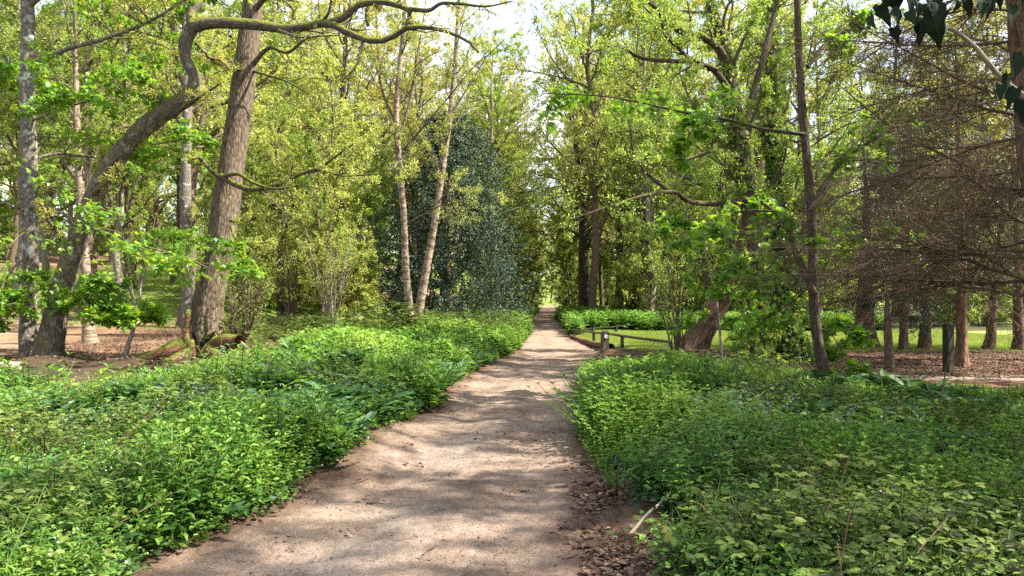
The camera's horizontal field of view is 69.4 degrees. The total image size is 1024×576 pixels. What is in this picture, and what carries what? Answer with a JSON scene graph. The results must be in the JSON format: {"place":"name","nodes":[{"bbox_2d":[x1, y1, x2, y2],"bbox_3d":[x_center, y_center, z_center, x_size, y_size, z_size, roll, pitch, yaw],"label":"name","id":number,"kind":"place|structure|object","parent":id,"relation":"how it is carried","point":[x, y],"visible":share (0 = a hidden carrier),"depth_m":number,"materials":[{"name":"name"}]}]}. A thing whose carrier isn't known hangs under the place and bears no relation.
{"place":"outdoors","nodes":[
{"label":"outdoors","id":0,"kind":"place"},
{"bbox_2d":[120,305,622,575],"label":"path","id":1,"kind":"structure","parent":0,"point":[456,501],"depth_m":5.78,"materials":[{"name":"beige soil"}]},
{"bbox_2d":[0,253,1023,575],"bbox_3d":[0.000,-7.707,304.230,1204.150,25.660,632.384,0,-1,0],"label":"ground","id":2,"kind":"structure","parent":0,"point":[8,339],"depth_m":16.34,"materials":[{"name":"brown soil"}]},
{"bbox_2d":[0,11,53,233],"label":"ash tree","id":3,"kind":"object","parent":2,"relation":"on","point":[7,121],"visible":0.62,"depth_m":30.84,"materials":[{"name":"green plant"}]},
{"bbox_2d":[0,24,70,275],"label":"ash tree","id":4,"kind":"object","parent":2,"relation":"on","point":[13,251],"visible":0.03,"depth_m":51.87,"materials":[{"name":"green plant"}]},
{"bbox_2d":[0,0,109,289],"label":"ash tree","id":5,"kind":"object","parent":2,"relation":"on","point":[18,179],"visible":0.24,"depth_m":35.69,"materials":[{"name":"green plant"}]},
{"bbox_2d":[0,0,115,282],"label":"ash tree","id":6,"kind":"object","parent":2,"relation":"on","point":[45,262],"visible":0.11,"depth_m":43.08,"materials":[{"name":"green plant"}]},
{"bbox_2d":[0,0,131,343],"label":"birch tree","id":7,"kind":"object","parent":2,"relation":"on","point":[89,333],"visible":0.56,"depth_m":22.36,"materials":[{"name":"green plant"}]},
{"bbox_2d":[18,0,181,297],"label":"ash tree","id":8,"kind":"object","parent":2,"relation":"on","point":[121,204],"visible":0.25,"depth_m":33.96,"materials":[{"name":"green plant"}]},
{"bbox_2d":[16,0,203,288],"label":"ash tree","id":9,"kind":"object","parent":2,"relation":"on","point":[130,202],"visible":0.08,"depth_m":37.80,"materials":[{"name":"green plant"}]},
{"bbox_2d":[0,0,222,312],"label":"ash tree","id":10,"kind":"object","parent":2,"relation":"on","point":[111,11],"visible":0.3,"depth_m":30.34,"materials":[{"name":"green plant"}]},
{"bbox_2d":[82,272,174,357],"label":"sycamore sapling","id":11,"kind":"object","parent":2,"relation":"on","point":[157,313],"visible":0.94,"depth_m":15.90,"materials":[{"name":"green plant"}]},
{"bbox_2d":[0,0,267,355],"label":"sycamore tree","id":12,"kind":"object","parent":2,"relation":"on","point":[28,276],"visible":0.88,"depth_m":16.50,"materials":[{"name":"green plant"}]},
{"bbox_2d":[101,206,172,303],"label":"hazel shrub","id":13,"kind":"object","parent":2,"relation":"on","point":[141,279],"visible":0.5,"depth_m":33.10,"materials":[{"name":"green plant"}]},
{"bbox_2d":[101,25,210,268],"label":"ash tree","id":14,"kind":"object","parent":2,"relation":"on","point":[155,203],"visible":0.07,"depth_m":55.77,"materials":[{"name":"green plant"}]},
{"bbox_2d":[99,5,261,283],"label":"ash tree","id":15,"kind":"object","parent":2,"relation":"on","point":[177,182],"visible":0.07,"depth_m":41.99,"materials":[{"name":"green plant"}]},
{"bbox_2d":[132,310,244,361],"bbox_3d":[-7.022,1.132,16.152,1.862,1.315,2.321,-1,-1,43],"label":"hollow stump","id":16,"kind":"object","parent":2,"relation":"on","point":[173,349],"visible":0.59,"depth_m":16.11,"materials":[{"name":"brown wood"}]},
{"bbox_2d":[126,0,260,335],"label":"alder tree","id":17,"kind":"object","parent":2,"relation":"on","point":[186,209],"visible":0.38,"depth_m":24.94,"materials":[{"name":"green plant"}]},
{"bbox_2d":[0,263,400,331],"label":"slope grass","id":18,"kind":"structure","parent":2,"relation":"on","point":[147,287],"depth_m":37.90,"materials":[{"name":"green plant"}]},
{"bbox_2d":[115,0,321,327],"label":"ash tree","id":19,"kind":"object","parent":2,"relation":"on","point":[227,44],"visible":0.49,"depth_m":28.10,"materials":[{"name":"green plant"}]},
{"bbox_2d":[0,319,453,566],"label":"dry bramble stems","id":20,"kind":"object","parent":2,"relation":"on","point":[149,335],"visible":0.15,"depth_m":16.09,"materials":[{"name":"brown plant"}]},
{"bbox_2d":[158,96,313,318],"bbox_3d":[-11.624,-3.448,31.466,5.629,10.164,5.043,0,-1,14],"label":"young ash tree","id":21,"kind":"object","parent":2,"relation":"on","point":[254,168],"visible":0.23,"depth_m":31.47,"materials":[{"name":"green plant"}]},
{"bbox_2d":[206,238,280,353],"bbox_3d":[-6.262,0.246,17.140,1.639,2.848,1.207,0,-1,0],"label":"young hazel shrub","id":22,"kind":"object","parent":2,"relation":"on","point":[250,316],"visible":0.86,"depth_m":17.13,"materials":[{"name":"green plant"}]},
{"bbox_2d":[156,0,351,203],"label":"ash tree","id":23,"kind":"object","parent":2,"relation":"on","point":[230,36],"visible":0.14,"depth_m":41.49,"materials":[{"name":"green plant"}]},
{"bbox_2d":[200,0,309,227],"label":"ash tree","id":24,"kind":"object","parent":2,"relation":"on","point":[238,3],"visible":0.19,"depth_m":37.62,"materials":[{"name":"green plant"}]},
{"bbox_2d":[243,121,311,313],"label":"young ash tree","id":25,"kind":"object","parent":2,"relation":"on","point":[285,166],"visible":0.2,"depth_m":34.74,"materials":[{"name":"green plant"}]},
{"bbox_2d":[30,0,526,357],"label":"leaning oak tree","id":26,"kind":"object","parent":2,"relation":"on","point":[50,339],"visible":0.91,"depth_m":16.05,"materials":[{"name":"brown plant"}]},
{"bbox_2d":[217,0,342,218],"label":"ash tree","id":27,"kind":"object","parent":2,"relation":"on","point":[296,60],"visible":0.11,"depth_m":44.56,"materials":[{"name":"green plant"}]},
{"bbox_2d":[242,115,326,319],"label":"ivy clad tree","id":28,"kind":"object","parent":2,"relation":"on","point":[279,306],"visible":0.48,"depth_m":33.94,"materials":[{"name":"green plant"}]},
{"bbox_2d":[247,190,330,324],"bbox_3d":[-9.053,-1.116,29.769,3.232,5.780,3.061,0,-1,-30],"label":"hazel shrub","id":29,"kind":"object","parent":2,"relation":"on","point":[289,276],"visible":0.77,"depth_m":29.80,"materials":[{"name":"green plant"}]},
{"bbox_2d":[182,0,420,338],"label":"oak tree","id":30,"kind":"object","parent":2,"relation":"on","point":[225,219],"visible":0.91,"depth_m":17.76,"materials":[{"name":"green plant"}]},
{"bbox_2d":[259,119,349,311],"bbox_3d":[-11.198,-3.422,37.986,5.415,9.776,4.850,-1,-1,42],"label":"young ash tree","id":31,"kind":"object","parent":2,"relation":"on","point":[294,163],"visible":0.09,"depth_m":37.18,"materials":[{"name":"green plant"}]},
{"bbox_2d":[244,45,379,324],"bbox_3d":[-7.822,-3.938,29.950,5.425,11.638,4.323,0,-1,2],"label":"young ash tree","id":32,"kind":"object","parent":2,"relation":"on","point":[335,129],"visible":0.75,"depth_m":29.78,"materials":[{"name":"green plant"}]},
{"bbox_2d":[270,0,374,289],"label":"ash tree","id":33,"kind":"object","parent":2,"relation":"on","point":[335,14],"visible":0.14,"depth_m":49.09,"materials":[{"name":"green plant"}]},
{"bbox_2d":[276,108,383,320],"bbox_3d":[-7.999,-3.256,32.943,4.721,10.128,3.762,0,-1,20],"label":"young ash tree","id":34,"kind":"object","parent":2,"relation":"on","point":[310,150],"visible":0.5,"depth_m":32.62,"materials":[{"name":"green plant"}]},
{"bbox_2d":[229,0,431,304],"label":"ash tree","id":35,"kind":"object","parent":2,"relation":"on","point":[355,16],"visible":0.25,"depth_m":41.45,"materials":[{"name":"green plant"}]},
{"bbox_2d":[294,203,370,322],"bbox_3d":[-6.695,-0.657,27.019,2.691,5.041,3.163,0,-1,-29],"label":"hazel shrub","id":36,"kind":"object","parent":2,"relation":"on","point":[328,303],"visible":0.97,"depth_m":26.63,"materials":[{"name":"green plant"}]},
{"bbox_2d":[285,208,397,319],"bbox_3d":[-7.665,-0.879,33.903,4.999,5.621,3.958,0,-1,-33],"label":"elder bush","id":37,"kind":"object","parent":2,"relation":"on","point":[361,291],"visible":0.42,"depth_m":33.97,"materials":[{"name":"green plant"}]},
{"bbox_2d":[322,125,394,306],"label":"young ash tree","id":38,"kind":"object","parent":2,"relation":"on","point":[353,191],"visible":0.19,"depth_m":40.40,"materials":[{"name":"green plant"}]},
{"bbox_2d":[200,296,535,350],"bbox_3d":[-4.334,0.987,23.762,10.416,1.468,15.310,0,-1,0],"label":"bramble thicket","id":39,"kind":"object","parent":2,"relation":"on","point":[270,325],"visible":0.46,"depth_m":19.68,"materials":[{"name":"green plant"}]},
{"bbox_2d":[334,140,419,314],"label":"young ash tree","id":40,"kind":"object","parent":2,"relation":"on","point":[374,188],"visible":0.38,"depth_m":38.43,"materials":[{"name":"green plant"}]},
{"bbox_2d":[308,0,454,303],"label":"ash tree","id":41,"kind":"object","parent":2,"relation":"on","point":[386,138],"visible":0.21,"depth_m":52.22,"materials":[{"name":"green plant"}]},
{"bbox_2d":[349,27,486,303],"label":"ash tree","id":42,"kind":"object","parent":2,"relation":"on","point":[377,93],"visible":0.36,"depth_m":40.31,"materials":[{"name":"green plant"}]},
{"bbox_2d":[347,0,494,318],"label":"birch tree","id":43,"kind":"object","parent":2,"relation":"on","point":[398,132],"visible":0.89,"depth_m":23.61,"materials":[{"name":"green plant"}]},
{"bbox_2d":[346,6,508,305],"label":"ash tree","id":44,"kind":"object","parent":2,"relation":"on","point":[416,43],"visible":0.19,"depth_m":44.30,"materials":[{"name":"green plant"}]},
{"bbox_2d":[375,0,512,316],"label":"birch tree","id":45,"kind":"object","parent":2,"relation":"on","point":[440,173],"visible":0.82,"depth_m":23.93,"materials":[{"name":"green plant"}]},
{"bbox_2d":[352,108,544,332],"bbox_3d":[-2.485,-2.159,29.457,7.914,10.109,7.920,0,-1,0],"label":"holly tree","id":46,"kind":"object","parent":2,"relation":"on","point":[448,301],"visible":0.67,"depth_m":28.82,"materials":[{"name":"green plant"}]},
{"bbox_2d":[455,45,531,306],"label":"ash tree","id":47,"kind":"object","parent":2,"relation":"on","point":[473,114],"visible":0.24,"depth_m":46.01,"materials":[{"name":"green plant"}]},
{"bbox_2d":[437,22,553,305],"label":"ash tree","id":48,"kind":"object","parent":2,"relation":"on","point":[497,97],"visible":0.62,"depth_m":42.57,"materials":[{"name":"green plant"}]},
{"bbox_2d":[442,33,554,297],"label":"ash tree","id":49,"kind":"object","parent":2,"relation":"on","point":[516,141],"visible":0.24,"depth_m":50.53,"materials":[{"name":"green plant"}]},
{"bbox_2d":[438,24,568,304],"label":"ash tree","id":50,"kind":"object","parent":2,"relation":"on","point":[530,226],"visible":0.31,"depth_m":47.45,"materials":[{"name":"green plant"}]},
{"bbox_2d":[0,322,1023,575],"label":"nettle undergrowth","id":51,"kind":"object","parent":2,"relation":"on","point":[228,448],"visible":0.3,"depth_m":5.48,"materials":[{"name":"green plant"}]},
{"bbox_2d":[0,331,1023,575],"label":"bramble undergrowth","id":52,"kind":"object","parent":2,"relation":"on","point":[918,519],"visible":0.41,"depth_m":4.32,"materials":[{"name":"green plant"}]},
{"bbox_2d":[0,359,1023,575],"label":"herb undergrowth","id":53,"kind":"object","parent":2,"relation":"on","point":[716,549],"visible":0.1,"depth_m":5.01,"materials":[{"name":"green plant"}]},
{"bbox_2d":[0,332,1023,575],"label":"alkanet undergrowth","id":54,"kind":"object","parent":2,"relation":"on","point":[328,389],"visible":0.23,"depth_m":8.00,"materials":[{"name":"green plant"}]},
{"bbox_2d":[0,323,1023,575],"bbox_3d":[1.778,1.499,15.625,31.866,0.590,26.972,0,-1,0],"label":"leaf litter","id":55,"kind":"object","parent":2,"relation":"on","point":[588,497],"visible":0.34,"depth_m":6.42,"materials":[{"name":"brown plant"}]},
{"bbox_2d":[0,384,1023,575],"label":"ground ivy","id":56,"kind":"object","parent":2,"relation":"on","point":[653,498],"visible":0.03,"depth_m":4.93,"materials":[{"name":"green plant"}]},
{"bbox_2d":[0,341,1023,575],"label":"grass","id":57,"kind":"structure","parent":2,"relation":"on","point":[777,374],"depth_m":5.79,"materials":[{"name":"green plant"}]},
{"bbox_2d":[0,315,1023,418],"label":"mixed undergrowth","id":58,"kind":"object","parent":2,"relation":"on","point":[505,341],"visible":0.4,"depth_m":12.04,"materials":[{"name":"green plant"}]},
{"bbox_2d":[3,337,1023,575],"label":"dead stalks","id":59,"kind":"object","parent":2,"relation":"on","point":[848,522],"visible":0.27,"depth_m":4.72,"materials":[{"name":"brown plant"}]},
{"bbox_2d":[5,324,1023,575],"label":"cleavers undergrowth","id":60,"kind":"object","parent":2,"relation":"on","point":[631,410],"visible":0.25,"depth_m":6.69,"materials":[{"name":"green plant"}]},
{"bbox_2d":[477,77,562,304],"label":"ash tree","id":61,"kind":"object","parent":2,"relation":"on","point":[527,149],"visible":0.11,"depth_m":57.60,"materials":[{"name":"green plant"}]},
{"bbox_2d":[502,127,558,305],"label":"ash tree","id":62,"kind":"object","parent":2,"relation":"on","point":[535,256],"visible":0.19,"depth_m":60.30,"materials":[{"name":"green plant"}]},
{"bbox_2d":[509,224,551,304],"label":"young ash tree","id":63,"kind":"object","parent":2,"relation":"on","point":[538,291],"visible":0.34,"depth_m":69.12,"materials":[{"name":"green plant"}]},
{"bbox_2d":[532,195,598,305],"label":"young ash tree","id":64,"kind":"object","parent":2,"relation":"on","point":[572,250],"visible":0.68,"depth_m":56.82,"materials":[{"name":"green plant"}]},
{"bbox_2d":[533,64,613,306],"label":"ivy clad tree","id":65,"kind":"object","parent":2,"relation":"on","point":[584,261],"visible":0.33,"depth_m":51.88,"materials":[{"name":"green plant"}]},
{"bbox_2d":[514,0,634,305],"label":"ash tree","id":66,"kind":"object","parent":2,"relation":"on","point":[557,21],"visible":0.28,"depth_m":53.19,"materials":[{"name":"green plant"}]},
{"bbox_2d":[492,0,684,309],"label":"ash tree","id":67,"kind":"object","parent":2,"relation":"on","point":[596,163],"visible":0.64,"depth_m":38.68,"materials":[{"name":"green plant"}]},
{"bbox_2d":[563,99,663,308],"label":"ivy clad tree","id":68,"kind":"object","parent":2,"relation":"on","point":[618,250],"visible":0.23,"depth_m":44.90,"materials":[{"name":"green plant"}]},
{"bbox_2d":[566,0,695,264],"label":"ash tree","id":69,"kind":"object","parent":2,"relation":"on","point":[675,78],"visible":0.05,"depth_m":47.23,"materials":[{"name":"green plant"}]},
{"bbox_2d":[599,245,665,312],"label":"elder bush","id":70,"kind":"object","parent":2,"relation":"on","point":[615,303],"visible":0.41,"depth_m":41.82,"materials":[{"name":"green plant"}]},
{"bbox_2d":[395,304,883,334],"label":"undergrowth","id":71,"kind":"object","parent":2,"relation":"on","point":[570,318],"visible":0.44,"depth_m":32.04,"materials":[{"name":"green plant"}]},
{"bbox_2d":[587,2,711,306],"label":"ash tree","id":72,"kind":"object","parent":2,"relation":"on","point":[613,244],"visible":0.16,"depth_m":44.41,"materials":[{"name":"green plant"}]},
{"bbox_2d":[576,0,727,314],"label":"ash tree","id":73,"kind":"object","parent":2,"relation":"on","point":[630,10],"visible":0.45,"depth_m":36.69,"materials":[{"name":"green plant"}]},
{"bbox_2d":[601,213,712,352],"bbox_3d":[3.865,-0.043,18.495,2.466,3.515,2.948,0,-1,-32],"label":"hazel shrub","id":74,"kind":"object","parent":2,"relation":"on","point":[678,311],"visible":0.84,"depth_m":18.34,"materials":[{"name":"green plant"}]},
{"bbox_2d":[615,112,699,311],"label":"young ash tree","id":75,"kind":"object","parent":2,"relation":"on","point":[637,258],"visible":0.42,"depth_m":35.71,"materials":[{"name":"green plant"}]},
{"bbox_2d":[618,135,728,311],"bbox_3d":[8.567,-3.163,39.171,5.953,10.748,5.332,0,-1,11],"label":"young ash tree","id":76,"kind":"object","parent":2,"relation":"on","point":[629,285],"visible":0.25,"depth_m":38.64,"materials":[{"name":"green plant"}]},
{"bbox_2d":[550,0,816,367],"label":"forked oak tree","id":77,"kind":"object","parent":2,"relation":"on","point":[736,151],"visible":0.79,"depth_m":16.00,"materials":[{"name":"green plant"}]},
{"bbox_2d":[669,241,757,358],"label":"maple sapling","id":78,"kind":"object","parent":2,"relation":"on","point":[687,279],"visible":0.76,"depth_m":15.31,"materials":[{"name":"green plant"}]},
{"bbox_2d":[678,222,771,314],"bbox_3d":[10.747,-0.714,36.817,5.049,5.677,3.997,0,-1,8],"label":"elder bush","id":79,"kind":"object","parent":2,"relation":"on","point":[702,297],"visible":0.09,"depth_m":37.02,"materials":[{"name":"green plant"}]},
{"bbox_2d":[628,0,834,303],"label":"ash tree","id":80,"kind":"object","parent":2,"relation":"on","point":[706,98],"visible":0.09,"depth_m":41.63,"materials":[{"name":"green plant"}]},
{"bbox_2d":[537,0,927,383],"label":"maple tree","id":81,"kind":"object","parent":2,"relation":"on","point":[677,151],"visible":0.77,"depth_m":11.07,"materials":[{"name":"green plant"}]},
{"bbox_2d":[680,0,793,224],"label":"ash tree","id":82,"kind":"object","parent":2,"relation":"on","point":[736,32],"visible":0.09,"depth_m":48.65,"materials":[{"name":"green plant"}]},
{"bbox_2d":[672,0,825,348],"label":"leaning tree","id":83,"kind":"object","parent":2,"relation":"on","point":[700,335],"visible":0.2,"depth_m":20.68,"materials":[{"name":"green plant"}]},
{"bbox_2d":[746,0,815,362],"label":"ivy covered tree","id":84,"kind":"object","parent":2,"relation":"on","point":[790,341],"visible":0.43,"depth_m":17.61,"materials":[{"name":"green plant"}]},
{"bbox_2d":[696,0,875,215],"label":"ash tree","id":85,"kind":"object","parent":2,"relation":"on","point":[806,91],"visible":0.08,"depth_m":43.04,"materials":[{"name":"green plant"}]},
{"bbox_2d":[686,0,923,313],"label":"ash tree","id":86,"kind":"object","parent":2,"relation":"on","point":[827,26],"visible":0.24,"depth_m":36.70,"materials":[{"name":"green plant"}]},
{"bbox_2d":[753,0,878,309],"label":"ash tree","id":87,"kind":"object","parent":2,"relation":"on","point":[825,86],"visible":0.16,"depth_m":40.12,"materials":[{"name":"green plant"}]},
{"bbox_2d":[791,162,870,312],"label":"young ash tree","id":88,"kind":"object","parent":2,"relation":"on","point":[820,290],"visible":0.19,"depth_m":35.28,"materials":[{"name":"green plant"}]},
{"bbox_2d":[811,312,877,378],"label":"sycamore sapling","id":89,"kind":"object","parent":2,"relation":"on","point":[835,353],"visible":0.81,"depth_m":11.28,"materials":[{"name":"green plant"}]},
{"bbox_2d":[804,46,917,228],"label":"ash tree","id":90,"kind":"object","parent":2,"relation":"on","point":[878,95],"visible":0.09,"depth_m":55.35,"materials":[{"name":"green plant"}]},
{"bbox_2d":[726,103,996,347],"bbox_3d":[10.120,-1.868,22.131,7.212,8.216,6.592,0,-1,0],"label":"yew tree","id":91,"kind":"object","parent":2,"relation":"on","point":[868,323],"visible":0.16,"depth_m":22.05,"materials":[{"name":"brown plant"}]},
{"bbox_2d":[705,0,1023,338],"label":"dead conifer","id":92,"kind":"object","parent":2,"relation":"on","point":[1014,42],"visible":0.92,"depth_m":9.07,"materials":[{"name":"brown plant"}]},
{"bbox_2d":[810,0,973,316],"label":"ash tree","id":93,"kind":"object","parent":2,"relation":"on","point":[867,48],"visible":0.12,"depth_m":57.73,"materials":[{"name":"green plant"}]},
{"bbox_2d":[800,129,994,350],"bbox_3d":[11.563,-1.245,21.679,5.167,6.321,4.784,0,-1,-17],"label":"yew tree","id":94,"kind":"object","parent":2,"relation":"on","point":[903,342],"visible":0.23,"depth_m":21.29,"materials":[{"name":"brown plant"}]},
{"bbox_2d":[856,276,944,367],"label":"yew sapling","id":95,"kind":"object","parent":2,"relation":"on","point":[889,361],"visible":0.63,"depth_m":15.93,"materials":[{"name":"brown plant"}]},
{"bbox_2d":[785,2,1023,373],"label":"dead conifer","id":96,"kind":"object","parent":2,"relation":"on","point":[961,355],"visible":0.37,"depth_m":16.42,"materials":[{"name":"brown plant"}]},
{"bbox_2d":[801,126,1023,348],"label":"yew tree","id":97,"kind":"object","parent":2,"relation":"on","point":[925,342],"visible":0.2,"depth_m":21.62,"materials":[{"name":"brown plant"}]},
{"bbox_2d":[865,0,1023,125],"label":"ivy sapling","id":98,"kind":"object","parent":2,"relation":"on","point":[932,24],"visible":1,"depth_m":2.56,"materials":[{"name":"green plant"}]},
{"bbox_2d":[942,323,954,372],"bbox_3d":[8.900,1.300,15.086,0.150,1.160,0.150,0,-1,-17],"label":"wooden post","id":99,"kind":"object","parent":2,"relation":"on","point":[947,341],"visible":0.71,"depth_m":15.03,"materials":[{"name":"grey wood"}]},
{"bbox_2d":[903,0,1018,322],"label":"ash tree","id":100,"kind":"object","parent":2,"relation":"on","point":[984,120],"visible":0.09,"depth_m":43.71,"materials":[{"name":"green plant"}]},
{"bbox_2d":[907,117,1023,350],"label":"yew tree","id":101,"kind":"object","parent":2,"relation":"on","point":[1020,339],"visible":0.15,"depth_m":20.78,"materials":[{"name":"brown plant"}]},
{"bbox_2d":[929,233,1006,326],"bbox_3d":[23.029,-0.520,37.647,3.777,5.364,4.770,0,-1,30],"label":"elder bush","id":102,"kind":"object","parent":2,"relation":"on","point":[975,309],"visible":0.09,"depth_m":37.40,"materials":[{"name":"green plant"}]},
{"bbox_2d":[921,130,1023,349],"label":"yew tree","id":103,"kind":"object","parent":2,"relation":"on","point":[992,316],"visible":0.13,"depth_m":21.04,"materials":[{"name":"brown plant"}]},
{"bbox_2d":[0,0,1023,273],"label":"sky","id":104,"kind":"structure","parent":0,"point":[508,19],"materials":[{"name":"white"}]},
{"bbox_2d":[568,328,1023,352],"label":"lawn grass","id":105,"kind":"structure","parent":0,"point":[630,343],"depth_m":25.52,"materials":[{"name":"green plant"}]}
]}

